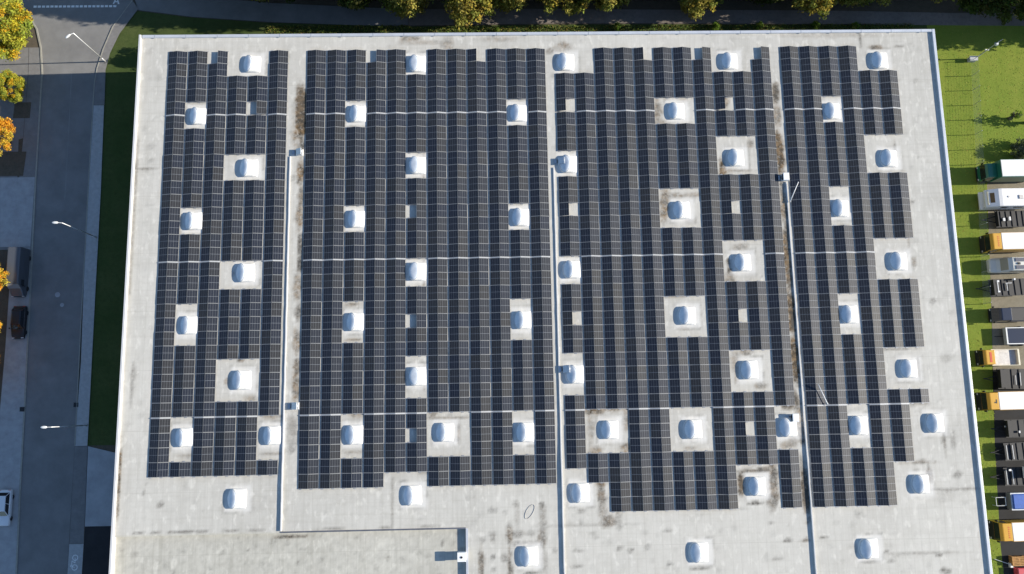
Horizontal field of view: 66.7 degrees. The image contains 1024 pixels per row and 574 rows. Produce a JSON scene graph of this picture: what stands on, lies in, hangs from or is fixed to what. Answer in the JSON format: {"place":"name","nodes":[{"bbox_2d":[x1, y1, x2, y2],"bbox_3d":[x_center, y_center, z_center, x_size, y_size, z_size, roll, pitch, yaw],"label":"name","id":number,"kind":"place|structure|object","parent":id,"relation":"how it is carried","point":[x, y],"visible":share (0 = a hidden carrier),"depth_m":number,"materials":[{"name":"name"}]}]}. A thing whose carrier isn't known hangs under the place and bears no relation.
{"place":"outdoors","nodes":[
{"label":"outdoors","id":0,"kind":"place"},
{"bbox_2d":[0,250,8,402],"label":"planting strip","id":1,"kind":"object","parent":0,"point":[4,295],"visible":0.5,"depth_m":107.81,"materials":[{"name":"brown plant"}]},
{"bbox_2d":[0,48,28,249],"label":"pavement","id":2,"kind":"structure","parent":0,"point":[19,67],"depth_m":112.36,"materials":[{"name":"concrete"}]},
{"bbox_2d":[0,152,25,175],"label":"tree bed","id":3,"kind":"object","parent":2,"relation":"on","point":[12,163],"visible":1,"depth_m":111.02,"materials":[{"name":"brown soil"}]},
{"bbox_2d":[0,247,30,573],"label":"parking lane","id":4,"kind":"structure","parent":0,"point":[12,403],"depth_m":105.56,"materials":[{"name":"grey asphalt"}]},
{"bbox_2d":[0,489,13,525],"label":"parked car","id":5,"kind":"object","parent":4,"relation":"on","point":[6,501],"visible":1,"depth_m":102.95,"materials":[{"name":"white"}]},
{"bbox_2d":[6,247,30,296],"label":"parked van","id":6,"kind":"object","parent":4,"relation":"on","point":[18,263],"visible":0.98,"depth_m":106.67,"materials":[{"name":"grey"}]},
{"bbox_2d":[9,306,28,338],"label":"parked car","id":7,"kind":"object","parent":4,"relation":"on","point":[18,323],"visible":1,"depth_m":106.64,"materials":[{"name":"black"}]},
{"bbox_2d":[0,177,34,246],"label":"pale pavement","id":8,"kind":"structure","parent":0,"point":[16,201],"depth_m":110.01,"materials":[{"name":"concrete"}]},
{"bbox_2d":[19,47,40,249],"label":"street edge","id":9,"kind":"object","parent":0,"point":[29,147],"visible":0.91,"depth_m":112.14,"materials":[{"name":"concrete"}]},
{"bbox_2d":[17,0,132,573],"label":"road","id":10,"kind":"structure","parent":0,"point":[51,399],"depth_m":108.85,"materials":[{"name":"grey asphalt"}]},
{"bbox_2d":[67,544,83,573],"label":"cycle crossing paving","id":11,"kind":"structure","parent":0,"point":[75,549],"depth_m":103.15,"materials":[{"name":"concrete"}]},
{"bbox_2d":[69,446,87,543],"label":"dark sidewalk","id":12,"kind":"structure","parent":0,"point":[77,522],"depth_m":104.34,"materials":[{"name":"concrete"}]},
{"bbox_2d":[75,105,103,445],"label":"sidewalk","id":13,"kind":"structure","parent":0,"point":[93,214],"depth_m":108.80,"materials":[{"name":"concrete"}]},
{"bbox_2d":[82,526,110,573],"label":"asphalt apron","id":14,"kind":"object","parent":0,"point":[96,554],"visible":0.5,"depth_m":103.37,"materials":[{"name":"asphalt"}]},
{"bbox_2d":[85,446,114,525],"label":"concrete apron","id":15,"kind":"object","parent":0,"point":[100,482],"visible":0.33,"depth_m":104.59,"materials":[{"name":"concrete"}]},
{"bbox_2d":[94,1,137,104],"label":"corner sidewalk","id":16,"kind":"structure","parent":0,"point":[117,29],"depth_m":113.76,"materials":[{"name":"concrete"}]},
{"bbox_2d":[135,0,407,25],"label":"side road","id":17,"kind":"structure","parent":0,"point":[261,11],"depth_m":115.36,"materials":[{"name":"grey asphalt"}]},
{"bbox_2d":[78,11,926,445],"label":"verge lawn","id":18,"kind":"structure","parent":0,"point":[114,197],"depth_m":111.75,"materials":[{"name":"green plant"}]},
{"bbox_2d":[265,23,913,33],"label":"grass","id":19,"kind":"structure","parent":18,"relation":"on","point":[567,27],"depth_m":115.88,"materials":[{"name":"plant"}]},
{"bbox_2d":[0,0,1017,571],"bbox_3d":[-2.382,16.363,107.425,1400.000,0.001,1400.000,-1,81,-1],"label":"ground","id":20,"kind":"structure","parent":0,"point":[946,6],"depth_m":116.91,"materials":[{"name":"asphalt"}]},
{"bbox_2d":[0,116,15,155],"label":"tree","id":21,"kind":"object","parent":20,"relation":"on","point":[6,122],"visible":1,"depth_m":108.12,"materials":[{"name":"orange plant"}]},
{"bbox_2d":[0,68,26,102],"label":"tree","id":22,"kind":"object","parent":20,"relation":"on","point":[9,78],"visible":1,"depth_m":109.66,"materials":[{"name":"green plant"}]},
{"bbox_2d":[0,0,34,61],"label":"tree","id":23,"kind":"object","parent":20,"relation":"on","point":[16,20],"visible":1,"depth_m":108.37,"materials":[{"name":"yellow plant"}]},
{"bbox_2d":[15,9,42,573],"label":"kerb","id":24,"kind":"structure","parent":20,"relation":"on","point":[17,546],"depth_m":108.06,"materials":[{"name":"concrete"}]},
{"bbox_2d":[74,0,131,445],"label":"kerb","id":25,"kind":"structure","parent":20,"relation":"on","point":[85,234],"depth_m":109.30,"materials":[{"name":"concrete"}]},
{"bbox_2d":[378,0,432,19],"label":"tree","id":26,"kind":"object","parent":20,"relation":"on","point":[402,8],"visible":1,"depth_m":110.70,"materials":[{"name":"green plant"}]},
{"bbox_2d":[441,0,495,28],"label":"tree","id":27,"kind":"object","parent":20,"relation":"on","point":[469,10],"visible":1,"depth_m":109.60,"materials":[{"name":"green plant"}]},
{"bbox_2d":[490,0,528,13],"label":"tree","id":28,"kind":"object","parent":20,"relation":"on","point":[504,5],"visible":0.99,"depth_m":111.56,"materials":[{"name":"green plant"}]},
{"bbox_2d":[109,29,992,573],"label":"warehouse","id":29,"kind":"structure","parent":20,"relation":"on","point":[281,523],"depth_m":96.92,"materials":[{"name":"concrete"}]},
{"bbox_2d":[174,427,193,446],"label":"skylight","id":30,"kind":"object","parent":29,"relation":"on","point":[183,437],"visible":1,"depth_m":94.83,"materials":[{"name":"plastic"}]},
{"bbox_2d":[179,316,197,334],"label":"skylight","id":31,"kind":"object","parent":29,"relation":"on","point":[188,325],"visible":1,"depth_m":96.92,"materials":[{"name":"plastic"}]},
{"bbox_2d":[184,212,202,229],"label":"skylight","id":32,"kind":"object","parent":29,"relation":"on","point":[193,220],"visible":1,"depth_m":98.88,"materials":[{"name":"plastic"}]},
{"bbox_2d":[148,417,277,477],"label":"solar array","id":33,"kind":"object","parent":29,"relation":"on","point":[225,446],"visible":1,"depth_m":94.79,"materials":[{"name":"black glass"}]},
{"bbox_2d":[151,261,283,418],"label":"solar array","id":34,"kind":"object","parent":29,"relation":"on","point":[206,359],"visible":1,"depth_m":96.84,"materials":[{"name":"black glass"}]},
{"bbox_2d":[158,114,286,262],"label":"solar array","id":35,"kind":"object","parent":29,"relation":"on","point":[192,194],"visible":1,"depth_m":99.67,"materials":[{"name":"black glass"}]},
{"bbox_2d":[166,50,288,115],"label":"solar array","id":36,"kind":"object","parent":29,"relation":"on","point":[277,76],"visible":1,"depth_m":101.82,"materials":[{"name":"black glass"}]},
{"bbox_2d":[227,488,246,508],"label":"skylight","id":37,"kind":"object","parent":29,"relation":"on","point":[236,498],"visible":1,"depth_m":93.90,"materials":[{"name":"plastic"}]},
{"bbox_2d":[231,370,251,389],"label":"skylight","id":38,"kind":"object","parent":29,"relation":"on","point":[240,379],"visible":1,"depth_m":96.02,"materials":[{"name":"plastic"}]},
{"bbox_2d":[235,263,254,282],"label":"skylight","id":39,"kind":"object","parent":29,"relation":"on","point":[244,272],"visible":1,"depth_m":98.05,"materials":[{"name":"plastic"}]},
{"bbox_2d":[239,158,257,176],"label":"skylight","id":40,"kind":"object","parent":29,"relation":"on","point":[248,167],"visible":1,"depth_m":100.08,"materials":[{"name":"plastic"}]},
{"bbox_2d":[262,426,280,444],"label":"skylight","id":41,"kind":"object","parent":29,"relation":"on","point":[271,435],"visible":1,"depth_m":95.09,"materials":[{"name":"plastic"}]},
{"bbox_2d":[344,424,363,444],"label":"skylight","id":42,"kind":"object","parent":29,"relation":"on","point":[353,434],"visible":1,"depth_m":95.36,"materials":[{"name":"plastic"}]},
{"bbox_2d":[345,312,364,330],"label":"skylight","id":43,"kind":"object","parent":29,"relation":"on","point":[354,321],"visible":1,"depth_m":97.40,"materials":[{"name":"plastic"}]},
{"bbox_2d":[347,210,364,227],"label":"skylight","id":44,"kind":"object","parent":29,"relation":"on","point":[355,218],"visible":1,"depth_m":99.41,"materials":[{"name":"plastic"}]},
{"bbox_2d":[402,485,421,505],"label":"skylight","id":45,"kind":"object","parent":29,"relation":"on","point":[411,495],"visible":1,"depth_m":94.43,"materials":[{"name":"plastic"}]},
{"bbox_2d":[408,366,426,385],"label":"skylight","id":46,"kind":"object","parent":29,"relation":"on","point":[416,376],"visible":1,"depth_m":96.56,"materials":[{"name":"plastic"}]},
{"bbox_2d":[408,262,426,280],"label":"skylight","id":47,"kind":"object","parent":29,"relation":"on","point":[416,271],"visible":1,"depth_m":98.52,"materials":[{"name":"plastic"}]},
{"bbox_2d":[306,48,546,114],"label":"solar array","id":48,"kind":"object","parent":29,"relation":"on","point":[356,75],"visible":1,"depth_m":102.51,"materials":[{"name":"black glass"}]},
{"bbox_2d":[303,112,550,260],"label":"solar array","id":49,"kind":"object","parent":29,"relation":"on","point":[437,191],"visible":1,"depth_m":100.38,"materials":[{"name":"black glass"}]},
{"bbox_2d":[300,257,554,415],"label":"solar array","id":50,"kind":"object","parent":29,"relation":"on","point":[437,341],"visible":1,"depth_m":97.42,"materials":[{"name":"black glass"}]},
{"bbox_2d":[298,411,556,489],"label":"solar array","id":51,"kind":"object","parent":29,"relation":"on","point":[460,470],"visible":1,"depth_m":95.28,"materials":[{"name":"black glass"}]},
{"bbox_2d":[435,422,453,441],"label":"skylight","id":52,"kind":"object","parent":29,"relation":"on","point":[444,431],"visible":1,"depth_m":95.63,"materials":[{"name":"plastic"}]},
{"bbox_2d":[511,208,529,226],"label":"skylight","id":53,"kind":"object","parent":29,"relation":"on","point":[520,217],"visible":1,"depth_m":99.93,"materials":[{"name":"plastic"}]},
{"bbox_2d":[513,311,531,328],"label":"skylight","id":54,"kind":"object","parent":29,"relation":"on","point":[522,320],"visible":1,"depth_m":97.92,"materials":[{"name":"plastic"}]},
{"bbox_2d":[515,422,533,441],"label":"skylight","id":55,"kind":"object","parent":29,"relation":"on","point":[524,431],"visible":1,"depth_m":95.78,"materials":[{"name":"plastic"}]},
{"bbox_2d":[518,545,537,566],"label":"skylight","id":56,"kind":"object","parent":29,"relation":"on","point":[527,555],"visible":1,"depth_m":93.63,"materials":[{"name":"plastic"}]},
{"bbox_2d":[556,53,573,70],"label":"skylight","id":57,"kind":"object","parent":29,"relation":"on","point":[564,61],"visible":1,"depth_m":103.21,"materials":[{"name":"plastic"}]},
{"bbox_2d":[562,260,580,278],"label":"skylight","id":58,"kind":"object","parent":29,"relation":"on","point":[571,269],"visible":1,"depth_m":99.00,"materials":[{"name":"plastic"}]},
{"bbox_2d":[565,365,583,383],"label":"skylight","id":59,"kind":"object","parent":29,"relation":"on","point":[574,374],"visible":1,"depth_m":96.97,"materials":[{"name":"plastic"}]},
{"bbox_2d":[570,482,589,502],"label":"skylight","id":60,"kind":"object","parent":29,"relation":"on","point":[579,492],"visible":1,"depth_m":94.90,"materials":[{"name":"plastic"}]},
{"bbox_2d":[600,420,618,438],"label":"skylight","id":61,"kind":"object","parent":29,"relation":"on","point":[609,429],"visible":1,"depth_m":96.11,"materials":[{"name":"plastic"}]},
{"bbox_2d":[555,46,773,111],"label":"solar array","id":62,"kind":"object","parent":29,"relation":"on","point":[604,60],"visible":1,"depth_m":103.23,"materials":[{"name":"black glass"}]},
{"bbox_2d":[556,109,783,256],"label":"solar array","id":63,"kind":"object","parent":29,"relation":"on","point":[609,211],"visible":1,"depth_m":101.15,"materials":[{"name":"black glass"}]},
{"bbox_2d":[561,254,794,410],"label":"solar array","id":64,"kind":"object","parent":29,"relation":"on","point":[634,310],"visible":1,"depth_m":98.20,"materials":[{"name":"black glass"}]},
{"bbox_2d":[671,201,690,219],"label":"skylight","id":65,"kind":"object","parent":29,"relation":"on","point":[680,209],"visible":1,"depth_m":100.49,"materials":[{"name":"plastic"}]},
{"bbox_2d":[565,407,802,512],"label":"solar array","id":66,"kind":"object","parent":29,"relation":"on","point":[641,481],"visible":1,"depth_m":95.80,"materials":[{"name":"black glass"}]},
{"bbox_2d":[677,306,695,324],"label":"skylight","id":67,"kind":"object","parent":29,"relation":"on","point":[686,315],"visible":1,"depth_m":98.46,"materials":[{"name":"plastic"}]},
{"bbox_2d":[683,419,701,438],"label":"skylight","id":68,"kind":"object","parent":29,"relation":"on","point":[692,428],"visible":1,"depth_m":96.31,"materials":[{"name":"plastic"}]},
{"bbox_2d":[688,542,708,562],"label":"skylight","id":69,"kind":"object","parent":29,"relation":"on","point":[697,552],"visible":1,"depth_m":94.16,"materials":[{"name":"plastic"}]},
{"bbox_2d":[739,360,758,379],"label":"skylight","id":70,"kind":"object","parent":29,"relation":"on","point":[748,369],"visible":1,"depth_m":97.59,"materials":[{"name":"plastic"}]},
{"bbox_2d":[747,476,765,495],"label":"skylight","id":71,"kind":"object","parent":29,"relation":"on","point":[756,485],"visible":1,"depth_m":95.46,"materials":[{"name":"plastic"}]},
{"bbox_2d":[777,417,796,436],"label":"skylight","id":72,"kind":"object","parent":29,"relation":"on","point":[786,427],"visible":1,"depth_m":96.62,"materials":[{"name":"plastic"}]},
{"bbox_2d":[780,45,900,109],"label":"solar array","id":73,"kind":"object","parent":29,"relation":"on","point":[812,96],"visible":1,"depth_m":103.81,"materials":[{"name":"black glass"}]},
{"bbox_2d":[784,108,912,253],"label":"solar array","id":74,"kind":"object","parent":29,"relation":"on","point":[838,174],"visible":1,"depth_m":101.69,"materials":[{"name":"black glass"}]},
{"bbox_2d":[839,305,858,323],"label":"skylight","id":75,"kind":"object","parent":29,"relation":"on","point":[848,314],"visible":1,"depth_m":98.97,"materials":[{"name":"plastic"}]},
{"bbox_2d":[848,415,867,434],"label":"skylight","id":76,"kind":"object","parent":29,"relation":"on","point":[857,424],"visible":1,"depth_m":96.86,"materials":[{"name":"plastic"}]},
{"bbox_2d":[807,404,913,507],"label":"solar array","id":77,"kind":"object","parent":29,"relation":"on","point":[883,455],"visible":1,"depth_m":96.41,"materials":[{"name":"black glass"}]},
{"bbox_2d":[795,252,929,405],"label":"solar array","id":78,"kind":"object","parent":29,"relation":"on","point":[832,334],"visible":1,"depth_m":98.81,"materials":[{"name":"black glass"}]},
{"bbox_2d":[858,538,878,558],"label":"skylight","id":79,"kind":"object","parent":29,"relation":"on","point":[867,548],"visible":1,"depth_m":94.65,"materials":[{"name":"plastic"}]},
{"bbox_2d":[888,252,907,270],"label":"skylight","id":80,"kind":"object","parent":29,"relation":"on","point":[897,261],"visible":1,"depth_m":100.11,"materials":[{"name":"plastic"}]},
{"bbox_2d":[898,359,917,377],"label":"skylight","id":81,"kind":"object","parent":29,"relation":"on","point":[907,368],"visible":1,"depth_m":98.06,"materials":[{"name":"plastic"}]},
{"bbox_2d":[910,474,929,493],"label":"skylight","id":82,"kind":"object","parent":29,"relation":"on","point":[919,483],"visible":1,"depth_m":95.91,"materials":[{"name":"plastic"}]},
{"bbox_2d":[924,413,944,432],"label":"skylight","id":83,"kind":"object","parent":29,"relation":"on","point":[933,422],"visible":1,"depth_m":97.09,"materials":[{"name":"plastic"}]},
{"bbox_2d":[537,0,592,15],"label":"tree","id":84,"kind":"object","parent":20,"relation":"on","point":[573,7],"visible":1,"depth_m":112.04,"materials":[{"name":"green plant"}]},
{"bbox_2d":[678,0,723,19],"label":"tree","id":85,"kind":"object","parent":20,"relation":"on","point":[694,7],"visible":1,"depth_m":111.55,"materials":[{"name":"green plant"}]},
{"bbox_2d":[791,0,838,19],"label":"tree","id":86,"kind":"object","parent":20,"relation":"on","point":[809,5],"visible":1,"depth_m":112.50,"materials":[{"name":"green plant"}]},
{"bbox_2d":[955,0,1017,17],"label":"tree","id":87,"kind":"object","parent":20,"relation":"on","point":[991,7],"visible":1,"depth_m":111.99,"materials":[{"name":"green plant"}]},
{"bbox_2d":[996,0,1023,24],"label":"tree","id":88,"kind":"object","parent":20,"relation":"on","point":[1018,11],"visible":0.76,"depth_m":112.68,"materials":[{"name":"green plant"}]},
{"bbox_2d":[408,9,1023,25],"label":"path","id":89,"kind":"structure","parent":0,"point":[513,16],"depth_m":116.78,"materials":[{"name":"grey concrete"}]},
{"bbox_2d":[927,25,1023,573],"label":"lawn","id":90,"kind":"structure","parent":0,"point":[970,201],"depth_m":114.87,"materials":[{"name":"green plant"}]},
{"bbox_2d":[975,348,1020,366],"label":"dropside truck","id":91,"kind":"object","parent":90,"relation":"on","point":[999,357],"visible":1,"depth_m":108.77,"materials":[{"name":"beige metal"}]},
{"bbox_2d":[987,181,1023,307],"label":"gravel yard","id":92,"kind":"structure","parent":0,"point":[1006,301],"depth_m":112.21,"materials":[{"name":"gravel"}]},
{"bbox_2d":[975,159,1023,182],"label":"box truck","id":93,"kind":"object","parent":92,"relation":"on","point":[1006,170],"visible":0.99,"depth_m":111.24,"materials":[{"name":"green metal"}]},
{"bbox_2d":[976,278,1023,296],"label":"trailer","id":94,"kind":"object","parent":92,"relation":"on","point":[1007,287],"visible":1,"depth_m":110.47,"materials":[{"name":"black metal"}]},
{"bbox_2d":[977,188,1023,209],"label":"motorhome","id":95,"kind":"object","parent":92,"relation":"on","point":[1004,199],"visible":0.98,"depth_m":110.73,"materials":[{"name":"white metal"}]},
{"bbox_2d":[979,232,1023,252],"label":"box truck","id":96,"kind":"object","parent":92,"relation":"on","point":[1013,242],"visible":1,"depth_m":109.48,"materials":[{"name":"white metal"}]},
{"bbox_2d":[982,210,1023,227],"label":"trailer","id":97,"kind":"object","parent":92,"relation":"on","point":[1009,219],"visible":1,"depth_m":112.02,"materials":[{"name":"black metal"}]},
{"bbox_2d":[986,257,1023,272],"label":"camper van","id":98,"kind":"object","parent":92,"relation":"on","point":[1007,265],"visible":1,"depth_m":109.89,"materials":[{"name":"grey metal"}]},
{"bbox_2d":[987,306,1023,322],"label":"pickup","id":99,"kind":"object","parent":92,"relation":"on","point":[1010,314],"visible":1,"depth_m":109.46,"materials":[{"name":"black metal"}]},
{"bbox_2d":[992,371,1023,573],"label":"asphalt yard","id":100,"kind":"structure","parent":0,"point":[1011,548],"depth_m":107.56,"materials":[{"name":"asphalt"}]},
{"bbox_2d":[975,391,1023,411],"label":"box truck","id":101,"kind":"object","parent":100,"relation":"on","point":[1008,400],"visible":1,"depth_m":106.05,"materials":[{"name":"white metal"}]},
{"bbox_2d":[983,369,1023,388],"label":"trailer","id":102,"kind":"object","parent":100,"relation":"on","point":[1010,378],"visible":1,"depth_m":108.48,"materials":[{"name":"black metal"}]},
{"bbox_2d":[987,519,1023,542],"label":"box truck","id":103,"kind":"object","parent":100,"relation":"on","point":[1005,530],"visible":1,"depth_m":103.51,"materials":[{"name":"orange metal"}]},
{"bbox_2d":[990,442,1023,460],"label":"trailer","id":104,"kind":"object","parent":100,"relation":"on","point":[1014,451],"visible":1,"depth_m":107.04,"materials":[{"name":"black metal"}]},
{"bbox_2d":[990,467,1023,485],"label":"trailer","id":105,"kind":"object","parent":100,"relation":"on","point":[1013,477],"visible":0.99,"depth_m":106.51,"materials":[{"name":"black metal"}]},
{"bbox_2d":[991,419,1023,437],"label":"trailer","id":106,"kind":"object","parent":100,"relation":"on","point":[1013,428],"visible":1,"depth_m":107.46,"materials":[{"name":"black metal"}]},
{"bbox_2d":[1005,492,1023,509],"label":"skip","id":107,"kind":"object","parent":100,"relation":"on","point":[1014,501],"visible":1,"depth_m":105.69,"materials":[{"name":"metal"}]},
{"bbox_2d":[992,322,1023,371],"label":"gravel strip","id":108,"kind":"object","parent":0,"point":[997,342],"visible":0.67,"depth_m":110.26,"materials":[{"name":"gravel"}]},
{"bbox_2d":[994,326,1023,345],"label":"box trailer","id":109,"kind":"object","parent":108,"relation":"on","point":[1012,335],"visible":1,"depth_m":109.47,"materials":[{"name":"white paint"}]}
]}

